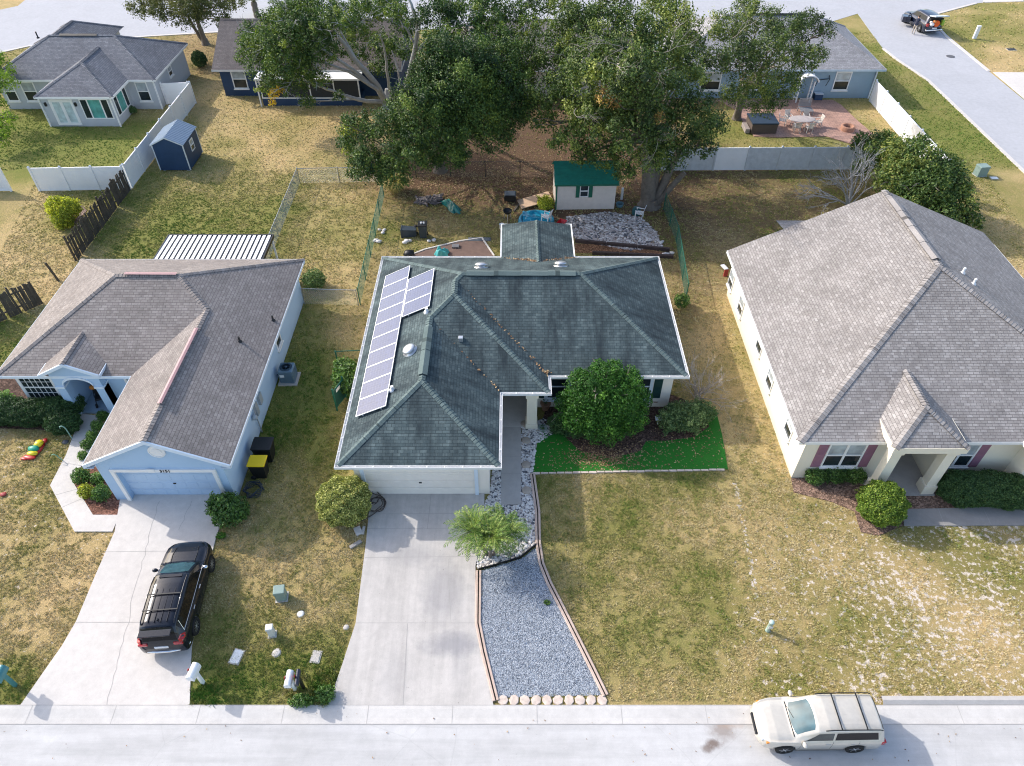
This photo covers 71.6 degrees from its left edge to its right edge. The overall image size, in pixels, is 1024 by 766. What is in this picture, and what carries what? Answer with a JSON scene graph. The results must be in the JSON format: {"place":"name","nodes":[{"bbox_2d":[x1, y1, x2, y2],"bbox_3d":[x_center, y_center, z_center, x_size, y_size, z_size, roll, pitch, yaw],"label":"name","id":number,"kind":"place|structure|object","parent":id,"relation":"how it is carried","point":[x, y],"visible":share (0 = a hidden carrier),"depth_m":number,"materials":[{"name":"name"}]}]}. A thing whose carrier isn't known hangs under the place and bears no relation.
{"place":"outdoors","nodes":[
{"label":"outdoors","id":0,"kind":"place"},
{"bbox_2d":[21,494,220,704],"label":"driveway","id":1,"kind":"structure","parent":0,"point":[100,657],"depth_m":27.91,"materials":[{"name":"concrete"}]},
{"bbox_2d":[137,541,214,653],"bbox_3d":[-13.276,8.193,28.093,2.204,1.758,4.749,-3,45,-3],"label":"suv","id":2,"kind":"object","parent":1,"relation":"on","point":[170,620],"visible":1,"depth_m":27.21,"materials":[{"name":"black paint"}]},
{"bbox_2d":[328,493,492,704],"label":"driveway","id":3,"kind":"structure","parent":0,"point":[414,639],"depth_m":28.30,"materials":[{"name":"concrete"}]},
{"bbox_2d":[0,0,1023,704],"bbox_3d":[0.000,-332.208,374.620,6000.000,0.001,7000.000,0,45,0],"label":"ground","id":4,"kind":"structure","parent":0,"point":[1008,186],"depth_m":32.76,"materials":[{"name":"green plant"}]},
{"bbox_2d":[0,52,21,148],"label":"young tree","id":5,"kind":"object","parent":4,"relation":"on","point":[6,77],"visible":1,"depth_m":57.03,"materials":[{"name":"green plant"}]},
{"bbox_2d":[0,281,43,321],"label":"wooden fence","id":6,"kind":"object","parent":4,"relation":"on","point":[35,300],"visible":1,"depth_m":41.43,"materials":[{"name":"brown wood"}]},
{"bbox_2d":[0,379,72,431],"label":"mulch bed","id":7,"kind":"object","parent":4,"relation":"on","point":[12,385],"visible":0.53,"depth_m":37.30,"materials":[{"name":"wood"}]},
{"bbox_2d":[0,394,86,427],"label":"hedge","id":8,"kind":"object","parent":7,"relation":"on","point":[14,411],"visible":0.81,"depth_m":35.04,"materials":[{"name":"green plant"}]},
{"bbox_2d":[42,409,83,435],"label":"clipped shrub","id":9,"kind":"object","parent":7,"relation":"on","point":[74,420],"visible":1,"depth_m":34.67,"materials":[{"name":"green plant"}]},
{"bbox_2d":[26,164,130,191],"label":"vinyl fence","id":10,"kind":"object","parent":4,"relation":"on","point":[59,178],"visible":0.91,"depth_m":51.30,"materials":[{"name":"plastic"}]},
{"bbox_2d":[73,206,86,223],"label":"mulch bed","id":11,"kind":"object","parent":4,"relation":"on","point":[78,217],"visible":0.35,"depth_m":49.60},
{"bbox_2d":[43,195,83,230],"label":"shrub","id":12,"kind":"object","parent":11,"relation":"on","point":[63,211],"visible":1,"depth_m":48.06,"materials":[{"name":"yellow plant"}]},
{"bbox_2d":[50,414,116,531],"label":"front walk","id":13,"kind":"structure","parent":4,"relation":"on","point":[80,516],"depth_m":32.45,"materials":[{"name":"concrete"}]},
{"bbox_2d":[1,20,190,126],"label":"house","id":14,"kind":"structure","parent":4,"relation":"on","point":[75,73],"depth_m":60.41,"materials":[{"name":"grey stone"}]},
{"bbox_2d":[47,99,82,124],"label":"patio door","id":15,"kind":"structure","parent":14,"relation":"in","point":[64,110],"depth_m":58.63,"materials":[{"name":"white paint"}]},
{"bbox_2d":[78,99,114,118],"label":"window","id":16,"kind":"structure","parent":14,"relation":"in","point":[92,108],"depth_m":58.46,"materials":[{"name":"glass"}]},
{"bbox_2d":[62,170,130,260],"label":"wooden fence","id":17,"kind":"object","parent":4,"relation":"on","point":[89,230],"visible":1,"depth_m":47.88,"materials":[{"name":"brown wood"}]},
{"bbox_2d":[74,466,119,514],"bbox_3d":[-19.112,4.963,32.702,1.415,0.070,4.143,-30,52,-27],"label":"mulch bed","id":18,"kind":"object","parent":4,"relation":"on","point":[110,506],"visible":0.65,"depth_m":32.11,"materials":[{"name":"wood"}]},
{"bbox_2d":[0,258,304,500],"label":"house","id":19,"kind":"structure","parent":4,"relation":"on","point":[175,363],"depth_m":34.62,"materials":[{"name":"grey"}]},
{"bbox_2d":[16,379,60,401],"bbox_3d":[-23.550,0.268,35.397,1.880,1.870,0.110,0,45,0],"label":"window","id":20,"kind":"structure","parent":19,"relation":"in","point":[32,388],"depth_m":35.37,"materials":[{"name":"glass"}]},
{"bbox_2d":[121,472,220,493],"bbox_3d":[-15.125,4.388,31.775,4.250,2.130,0.077,0,45,0],"label":"garage door","id":21,"kind":"structure","parent":19,"relation":"in","point":[139,482],"depth_m":31.85,"materials":[{"name":"white metal"}]},
{"bbox_2d":[121,81,196,187],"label":"vinyl fence","id":22,"kind":"object","parent":4,"relation":"on","point":[138,161],"visible":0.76,"depth_m":55.19,"materials":[{"name":"plastic"}]},
{"bbox_2d":[159,81,187,104],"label":"vinyl fence","id":23,"kind":"object","parent":4,"relation":"on","point":[170,91],"visible":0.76,"depth_m":61.84,"materials":[{"name":"plastic"}]},
{"bbox_2d":[149,119,202,170],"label":"shed","id":24,"kind":"structure","parent":4,"relation":"on","point":[175,145],"depth_m":53.42,"materials":[{"name":"blue"}]},
{"bbox_2d":[122,0,246,45],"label":"street tree","id":25,"kind":"object","parent":4,"relation":"on","point":[198,10],"visible":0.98,"depth_m":66.02,"materials":[{"name":"green plant"}]},
{"bbox_2d":[153,234,277,258],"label":"carport","id":26,"kind":"object","parent":4,"relation":"on","point":[214,246],"visible":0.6,"depth_m":42.63,"materials":[{"name":"white metal"}]},
{"bbox_2d":[204,491,250,528],"bbox_3d":[-12.483,5.537,31.102,2.003,1.568,1.775,0,45,0],"label":"shrub","id":27,"kind":"object","parent":4,"relation":"on","point":[227,507],"visible":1,"depth_m":30.82,"materials":[{"name":"green plant"}]},
{"bbox_2d":[246,455,268,479],"bbox_3d":[-11.735,3.939,32.985,0.850,1.070,0.680,0,45,0],"label":"wheeled bin","id":28,"kind":"object","parent":4,"relation":"on","point":[257,466],"visible":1,"depth_m":32.69,"materials":[{"name":"black plastic"}]},
{"bbox_2d":[250,437,274,461],"bbox_3d":[-11.735,3.219,33.679,0.980,1.120,0.810,0,45,0],"label":"wheeled bin","id":29,"kind":"object","parent":4,"relation":"on","point":[262,445],"visible":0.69,"depth_m":33.32,"materials":[{"name":"black plastic"}]},
{"bbox_2d":[277,363,300,385],"bbox_3d":[-12.089,-0.525,37.579,1.456,0.975,1.000,0,45,0],"label":"air conditioner","id":30,"kind":"object","parent":4,"relation":"on","point":[288,374],"visible":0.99,"depth_m":37.36,"materials":[{"name":"metal"}]},
{"bbox_2d":[282,663,337,707],"bbox_3d":[-7.547,11.183,26.265,2.067,0.201,1.692,0,45,0],"label":"bush","id":31,"kind":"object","parent":4,"relation":"on","point":[322,674],"depth_m":26.42,"materials":[{"name":"plant"}]},
{"bbox_2d":[211,18,411,106],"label":"house","id":32,"kind":"structure","parent":4,"relation":"on","point":[234,79],"depth_m":62.33,"materials":[{"name":"grey"}]},
{"bbox_2d":[287,684,335,708],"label":"shrub","id":33,"kind":"object","parent":4,"relation":"on","point":[325,690],"visible":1,"depth_m":25.74,"materials":[{"name":"green plant"}]},
{"bbox_2d":[300,267,326,291],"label":"shrub","id":34,"kind":"object","parent":4,"relation":"on","point":[313,280],"visible":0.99,"depth_m":42.95,"materials":[{"name":"green plant"}]},
{"bbox_2d":[266,167,375,258],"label":"chain link fence","id":35,"kind":"object","parent":4,"relation":"on","point":[289,198],"visible":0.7,"depth_m":50.40,"materials":[{"name":"metal"}]},
{"bbox_2d":[314,474,371,527],"bbox_3d":[-7.381,5.113,31.118,2.526,2.146,2.504,0,45,0],"label":"clipped shrub","id":36,"kind":"object","parent":4,"relation":"on","point":[358,491],"visible":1,"depth_m":30.54,"materials":[{"name":"green plant"}]},
{"bbox_2d":[330,355,356,398],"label":"shrub","id":37,"kind":"object","parent":4,"relation":"on","point":[344,368],"visible":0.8,"depth_m":36.30,"materials":[{"name":"green plant"}]},
{"bbox_2d":[357,183,383,304],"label":"chain link fence","id":38,"kind":"object","parent":4,"relation":"on","point":[364,271],"visible":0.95,"depth_m":45.93,"materials":[{"name":"green metal"}]},
{"bbox_2d":[233,0,557,109],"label":"broadleaf tree","id":39,"kind":"object","parent":4,"relation":"on","point":[267,48],"visible":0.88,"depth_m":52.78,"materials":[{"name":"green plant"}]},
{"bbox_2d":[335,26,539,189],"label":"broadleaf tree","id":40,"kind":"object","parent":4,"relation":"on","point":[448,100],"visible":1,"depth_m":45.56,"materials":[{"name":"green plant"}]},
{"bbox_2d":[414,241,492,255],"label":"brown patio mat","id":41,"kind":"object","parent":4,"relation":"on","point":[472,248],"visible":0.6,"depth_m":46.48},
{"bbox_2d":[414,161,553,176],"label":"chain link fence","id":42,"kind":"object","parent":4,"relation":"on","point":[492,169],"visible":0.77,"depth_m":52.98,"materials":[{"name":"metal"}]},
{"bbox_2d":[475,570,498,701],"bbox_3d":[-1.137,9.743,27.815,0.538,0.125,5.419,-6,45,-6],"label":"bed edging","id":43,"kind":"object","parent":4,"relation":"on","point":[487,666],"visible":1,"depth_m":27.53,"materials":[{"name":"concrete"}]},
{"bbox_2d":[443,502,531,561],"bbox_3d":[-0.974,6.344,29.485,3.743,2.617,3.192,0,45,0],"label":"palm tree","id":44,"kind":"object","parent":4,"relation":"on","point":[482,525],"visible":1,"depth_m":29.02,"materials":[{"name":"green plant"}]},
{"bbox_2d":[0,32,1018,170],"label":"grass","id":45,"kind":"structure","parent":4,"relation":"on","point":[849,105],"depth_m":58.83,"materials":[{"name":"green plant"}]},
{"bbox_2d":[501,427,520,504],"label":"front walk","id":46,"kind":"structure","parent":4,"relation":"on","point":[511,470],"depth_m":33.64,"materials":[{"name":"concrete"}]},
{"bbox_2d":[334,220,689,494],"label":"house","id":47,"kind":"structure","parent":4,"relation":"on","point":[433,425],"depth_m":34.62,"materials":[{"name":"grey"}]},
{"bbox_2d":[356,389,388,416],"bbox_3d":[-6.265,0.928,31.989,1.613,0.120,1.042,-20,41,18],"label":"solar panel","id":48,"kind":"object","parent":47,"relation":"attached to","point":[371,403],"visible":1,"depth_m":31.94,"materials":[{"name":"glass"}]},
{"bbox_2d":[359,373,391,399],"bbox_3d":[-6.265,0.183,32.745,1.613,0.120,1.042,-20,41,18],"label":"solar panel","id":49,"kind":"object","parent":47,"relation":"attached to","point":[376,385],"visible":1,"depth_m":32.71,"materials":[{"name":"glass"}]},
{"bbox_2d":[363,357,393,382],"bbox_3d":[-6.265,-0.563,33.501,1.613,0.120,1.042,-20,41,18],"label":"solar panel","id":50,"kind":"object","parent":47,"relation":"attached to","point":[378,370],"visible":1,"depth_m":33.46,"materials":[{"name":"glass"}]},
{"bbox_2d":[366,342,396,367],"bbox_3d":[-6.265,-1.308,34.257,1.613,0.120,1.042,-20,41,18],"label":"solar panel","id":51,"kind":"object","parent":47,"relation":"attached to","point":[382,354],"visible":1,"depth_m":34.22,"materials":[{"name":"glass"}]},
{"bbox_2d":[369,328,399,352],"bbox_3d":[-6.265,-2.054,35.013,1.613,0.120,1.042,-20,41,18],"label":"solar panel","id":52,"kind":"object","parent":47,"relation":"attached to","point":[384,340],"visible":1,"depth_m":34.98,"materials":[{"name":"glass"}]},
{"bbox_2d":[372,314,401,338],"bbox_3d":[-6.265,-2.799,35.769,1.613,0.120,1.042,-20,41,18],"label":"solar panel","id":53,"kind":"object","parent":47,"relation":"attached to","point":[387,326],"visible":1,"depth_m":35.74,"materials":[{"name":"glass"}]},
{"bbox_2d":[375,302,403,324],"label":"solar panel","id":54,"kind":"object","parent":47,"relation":"attached to","point":[396,310],"visible":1,"depth_m":36.49,"materials":[{"name":"glass"}]},
{"bbox_2d":[378,289,405,311],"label":"solar panel","id":55,"kind":"object","parent":47,"relation":"attached to","point":[392,300],"visible":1,"depth_m":37.25,"materials":[{"name":"glass"}]},
{"bbox_2d":[402,293,430,316],"bbox_3d":[-4.785,-3.900,35.831,1.613,0.120,1.042,-20,41,18],"label":"solar panel","id":56,"kind":"object","parent":47,"relation":"attached to","point":[416,305],"visible":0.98,"depth_m":35.78,"materials":[{"name":"glass"}]},
{"bbox_2d":[404,280,432,303],"bbox_3d":[-4.785,-4.646,36.587,1.613,0.120,1.042,-20,41,18],"label":"solar panel","id":57,"kind":"object","parent":47,"relation":"attached to","point":[419,291],"visible":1,"depth_m":36.55,"materials":[{"name":"glass"}]},
{"bbox_2d":[363,470,474,493],"bbox_3d":[-4.110,4.360,31.803,4.880,2.130,0.077,0,45,0],"label":"garage door","id":58,"kind":"structure","parent":47,"relation":"in","point":[380,481],"depth_m":31.87,"materials":[{"name":"white metal"}]},
{"bbox_2d":[406,268,434,290],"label":"solar panel","id":59,"kind":"object","parent":47,"relation":"attached to","point":[420,279],"visible":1,"depth_m":37.32,"materials":[{"name":"glass"}]},
{"bbox_2d":[0,169,1023,415],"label":"grass","id":60,"kind":"structure","parent":4,"relation":"on","point":[208,205],"depth_m":48.47,"materials":[{"name":"green plant"}]},
{"bbox_2d":[0,705,1023,724],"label":"kerb","id":61,"kind":"structure","parent":4,"relation":"on","point":[453,715],"depth_m":25.56,"materials":[{"name":"concrete"}]},
{"bbox_2d":[0,3,1023,172],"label":"back road kerb","id":62,"kind":"structure","parent":4,"relation":"on","point":[985,134],"depth_m":68.22,"materials":[{"name":"concrete"}]},
{"bbox_2d":[500,395,526,426],"bbox_3d":[0.125,0.983,36.712,2.250,0.105,3.500,0,45,0],"label":"porch pad","id":63,"kind":"object","parent":4,"relation":"on","point":[514,411],"visible":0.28,"depth_m":36.21,"materials":[{"name":"concrete"}]},
{"bbox_2d":[476,418,552,568],"bbox_3d":[0.244,4.834,32.839,2.585,0.060,8.957,7,45,7],"label":"rock bed","id":64,"kind":"object","parent":4,"relation":"on","point":[525,453],"visible":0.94,"depth_m":31.97,"materials":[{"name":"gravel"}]},
{"bbox_2d":[484,470,501,506],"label":"white rocks","id":65,"kind":"object","parent":64,"relation":"on","point":[495,489],"visible":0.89,"depth_m":32.66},
{"bbox_2d":[233,137,818,278],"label":"fallen leaves","id":66,"kind":"object","parent":4,"relation":"on","point":[552,193],"visible":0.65,"depth_m":52.17,"materials":[{"name":"plant"}]},
{"bbox_2d":[443,19,628,98],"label":"house","id":67,"kind":"structure","parent":4,"relation":"on","point":[540,72],"depth_m":62.68,"materials":[{"name":"beige"}]},
{"bbox_2d":[481,548,600,697],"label":"blue gravel","id":68,"kind":"structure","parent":4,"relation":"on","point":[544,668],"depth_m":27.62,"materials":[{"name":"gravel"}]},
{"bbox_2d":[530,473,607,695],"bbox_3d":[1.786,7.943,29.640,1.083,0.125,10.571,-10,45,-10],"label":"bed edging","id":69,"kind":"object","parent":4,"relation":"on","point":[579,642],"visible":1,"depth_m":28.89,"materials":[{"name":"concrete"}]},
{"bbox_2d":[552,160,619,209],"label":"shed","id":70,"kind":"structure","parent":4,"relation":"on","point":[576,187],"depth_m":48.96,"materials":[{"name":"beige wood"}]},
{"bbox_2d":[565,211,662,250],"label":"pebble bed","id":71,"kind":"object","parent":4,"relation":"on","point":[617,227],"visible":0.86,"depth_m":48.37,"materials":[{"name":"gravel"}]},
{"bbox_2d":[575,244,663,253],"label":"planting trench","id":72,"kind":"object","parent":4,"relation":"on","point":[584,248],"visible":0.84,"depth_m":46.59,"materials":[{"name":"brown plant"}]},
{"bbox_2d":[575,238,669,251],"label":"retaining timber","id":73,"kind":"object","parent":4,"relation":"on","point":[628,245],"visible":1,"depth_m":46.70,"materials":[{"name":"wood"}]},
{"bbox_2d":[542,395,708,456],"bbox_3d":[5.647,2.109,35.592,8.408,0.075,4.214,0,45,0],"label":"mulch bed","id":74,"kind":"object","parent":4,"relation":"on","point":[643,437],"visible":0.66,"depth_m":35.00,"materials":[{"name":"wood"}]},
{"bbox_2d":[546,408,587,438],"bbox_3d":[2.794,2.042,34.894,2.188,1.227,1.543,23,49,22],"label":"shrub","id":75,"kind":"object","parent":74,"relation":"on","point":[554,425],"visible":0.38,"depth_m":34.70,"materials":[{"name":"green plant"}]},
{"bbox_2d":[551,358,652,447],"bbox_3d":[4.345,1.012,33.884,5.024,4.275,3.621,0,45,0],"label":"front tree","id":76,"kind":"object","parent":74,"relation":"on","point":[594,402],"visible":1,"depth_m":33.15,"materials":[{"name":"green plant"}]},
{"bbox_2d":[656,395,719,436],"bbox_3d":[8.692,1.598,35.062,3.197,1.721,2.134,0,45,0],"label":"shrub","id":77,"kind":"object","parent":74,"relation":"on","point":[697,411],"visible":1,"depth_m":34.83,"materials":[{"name":"green plant"}]},
{"bbox_2d":[533,469,724,474],"bbox_3d":[5.502,4.174,33.448,9.047,0.086,0.120,-1,45,-1],"label":"turf border","id":78,"kind":"object","parent":4,"relation":"on","point":[637,471],"visible":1,"depth_m":33.44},
{"bbox_2d":[533,411,727,471],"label":"artificial turf","id":79,"kind":"structure","parent":4,"relation":"on","point":[542,448],"depth_m":34.11,"materials":[{"name":"green plastic"}]},
{"bbox_2d":[534,411,760,475],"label":"fallen leaves","id":80,"kind":"object","parent":79,"relation":"on","point":[599,454],"visible":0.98,"depth_m":34.16,"materials":[{"name":"plant"}]},
{"bbox_2d":[592,251,673,258],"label":"retaining timber","id":81,"kind":"object","parent":4,"relation":"on","point":[612,253],"visible":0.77,"depth_m":45.91,"materials":[{"name":"wood"}]},
{"bbox_2d":[518,0,763,211],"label":"oak tree","id":82,"kind":"object","parent":4,"relation":"on","point":[628,70],"visible":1,"depth_m":44.10,"materials":[{"name":"green plant"}]},
{"bbox_2d":[663,193,689,293],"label":"chain link fence","id":83,"kind":"object","parent":4,"relation":"on","point":[680,255],"visible":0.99,"depth_m":45.70,"materials":[{"name":"green metal"}]},
{"bbox_2d":[675,350,745,418],"bbox_3d":[10.185,-0.204,36.069,2.926,2.685,4.311,-34,54,-29],"label":"bare shrub","id":84,"kind":"object","parent":4,"relation":"on","point":[697,392],"visible":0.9,"depth_m":36.30,"materials":[{"name":"plant"}]},
{"bbox_2d":[660,145,874,170],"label":"vinyl fence","id":85,"kind":"object","parent":4,"relation":"on","point":[772,158],"visible":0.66,"depth_m":53.55,"materials":[{"name":"white plastic"}]},
{"bbox_2d":[698,0,837,120],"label":"oak tree","id":86,"kind":"object","parent":4,"relation":"on","point":[755,56],"visible":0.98,"depth_m":50.98,"materials":[{"name":"green plant"}]},
{"bbox_2d":[651,13,886,98],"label":"house","id":87,"kind":"structure","parent":4,"relation":"on","point":[852,66],"depth_m":62.45,"materials":[{"name":"grey"}]},
{"bbox_2d":[831,72,852,91],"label":"window","id":88,"kind":"structure","parent":87,"relation":"in","point":[841,82],"depth_m":62.57,"materials":[{"name":"white paint"}]},
{"bbox_2d":[718,100,871,143],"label":"back patio","id":89,"kind":"structure","parent":4,"relation":"on","point":[836,114],"depth_m":60.24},
{"bbox_2d":[741,113,779,133],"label":"hot tub","id":90,"kind":"object","parent":89,"relation":"on","point":[758,124],"visible":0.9,"depth_m":58.33,"materials":[{"name":"blue plastic"}]},
{"bbox_2d":[794,137,889,213],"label":"bare tree","id":91,"kind":"object","parent":4,"relation":"on","point":[849,198],"visible":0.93,"depth_m":49.73,"materials":[{"name":"grey plant"}]},
{"bbox_2d":[791,477,953,535],"bbox_3d":[16.819,5.485,32.179,7.761,0.060,3.375,0,45,0],"label":"mulch bed","id":92,"kind":"object","parent":4,"relation":"on","point":[843,494],"visible":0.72,"depth_m":32.36,"materials":[{"name":"brown wood"}]},
{"bbox_2d":[804,466,867,485],"bbox_3d":[14.951,4.248,32.792,2.994,1.045,1.027,0,45,0],"label":"hedge","id":93,"kind":"object","parent":92,"relation":"on","point":[822,476],"visible":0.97,"depth_m":32.58,"materials":[{"name":"green plant"}]},
{"bbox_2d":[855,479,911,528],"bbox_3d":[16.241,5.233,31.127,2.170,1.957,2.222,0,45,0],"label":"clipped shrub","id":94,"kind":"object","parent":92,"relation":"on","point":[892,494],"visible":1,"depth_m":30.63,"materials":[{"name":"green plant"}]},
{"bbox_2d":[726,190,1023,495],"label":"house","id":95,"kind":"structure","parent":4,"relation":"on","point":[882,333],"depth_m":33.19,"materials":[{"name":"grey"}]},
{"bbox_2d":[818,445,868,468],"bbox_3d":[14.980,3.317,32.056,1.790,1.680,0.110,0,45,0],"label":"window","id":96,"kind":"structure","parent":95,"relation":"in","point":[848,456],"depth_m":32.12,"materials":[{"name":"glass"}]},
{"bbox_2d":[948,445,981,468],"bbox_3d":[20.150,3.317,32.056,1.540,1.680,0.110,0,45,0],"label":"window","id":97,"kind":"structure","parent":95,"relation":"in","point":[961,461],"depth_m":32.27,"materials":[{"name":"white paint"}]},
{"bbox_2d":[869,79,948,160],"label":"vinyl fence","id":98,"kind":"object","parent":4,"relation":"on","point":[892,111],"visible":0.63,"depth_m":59.06,"materials":[{"name":"plastic"}]},
{"bbox_2d":[849,127,985,228],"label":"broadleaf tree","id":99,"kind":"object","parent":4,"relation":"on","point":[916,186],"visible":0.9,"depth_m":47.09,"materials":[{"name":"green plant"}]},
{"bbox_2d":[881,696,1023,704],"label":"raised kerb","id":100,"kind":"structure","parent":4,"relation":"on","point":[953,700],"depth_m":25.83,"materials":[{"name":"concrete"}]},
{"bbox_2d":[904,507,1023,525],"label":"front walk","id":101,"kind":"structure","parent":4,"relation":"on","point":[984,516],"depth_m":31.60,"materials":[{"name":"grey concrete"}]},
{"bbox_2d":[936,468,1023,510],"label":"hedge","id":102,"kind":"object","parent":4,"relation":"on","point":[966,488],"visible":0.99,"depth_m":31.39,"materials":[{"name":"green plant"}]},
{"bbox_2d":[943,1,1023,71],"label":"grass","id":103,"kind":"structure","parent":4,"relation":"on","point":[990,31],"depth_m":76.15,"materials":[{"name":"plant"}]},
{"bbox_2d":[0,725,1023,765],"bbox_3d":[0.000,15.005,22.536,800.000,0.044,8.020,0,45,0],"label":"street","id":104,"kind":"structure","parent":0,"point":[415,745],"depth_m":24.84,"materials":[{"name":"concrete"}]},
{"bbox_2d":[750,690,886,753],"bbox_3d":[10.582,11.713,24.696,4.308,1.580,1.958,0,45,0],"label":"suv","id":105,"kind":"object","parent":104,"relation":"on","point":[850,723],"visible":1,"depth_m":24.28,"materials":[{"name":"beige paint"}]},
{"bbox_2d":[0,0,1023,167],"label":"back road","id":106,"kind":"structure","parent":0,"point":[990,104],"depth_m":76.36,"materials":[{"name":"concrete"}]},
{"bbox_2d":[901,9,949,31],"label":"suv","id":107,"kind":"object","parent":106,"relation":"on","point":[927,16],"visible":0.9,"depth_m":74.78,"materials":[{"name":"black paint"}]},
{"bbox_2d":[993,72,1023,98],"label":"driveway","id":108,"kind":"structure","parent":0,"point":[1014,81],"depth_m":66.52,"materials":[{"name":"concrete"}]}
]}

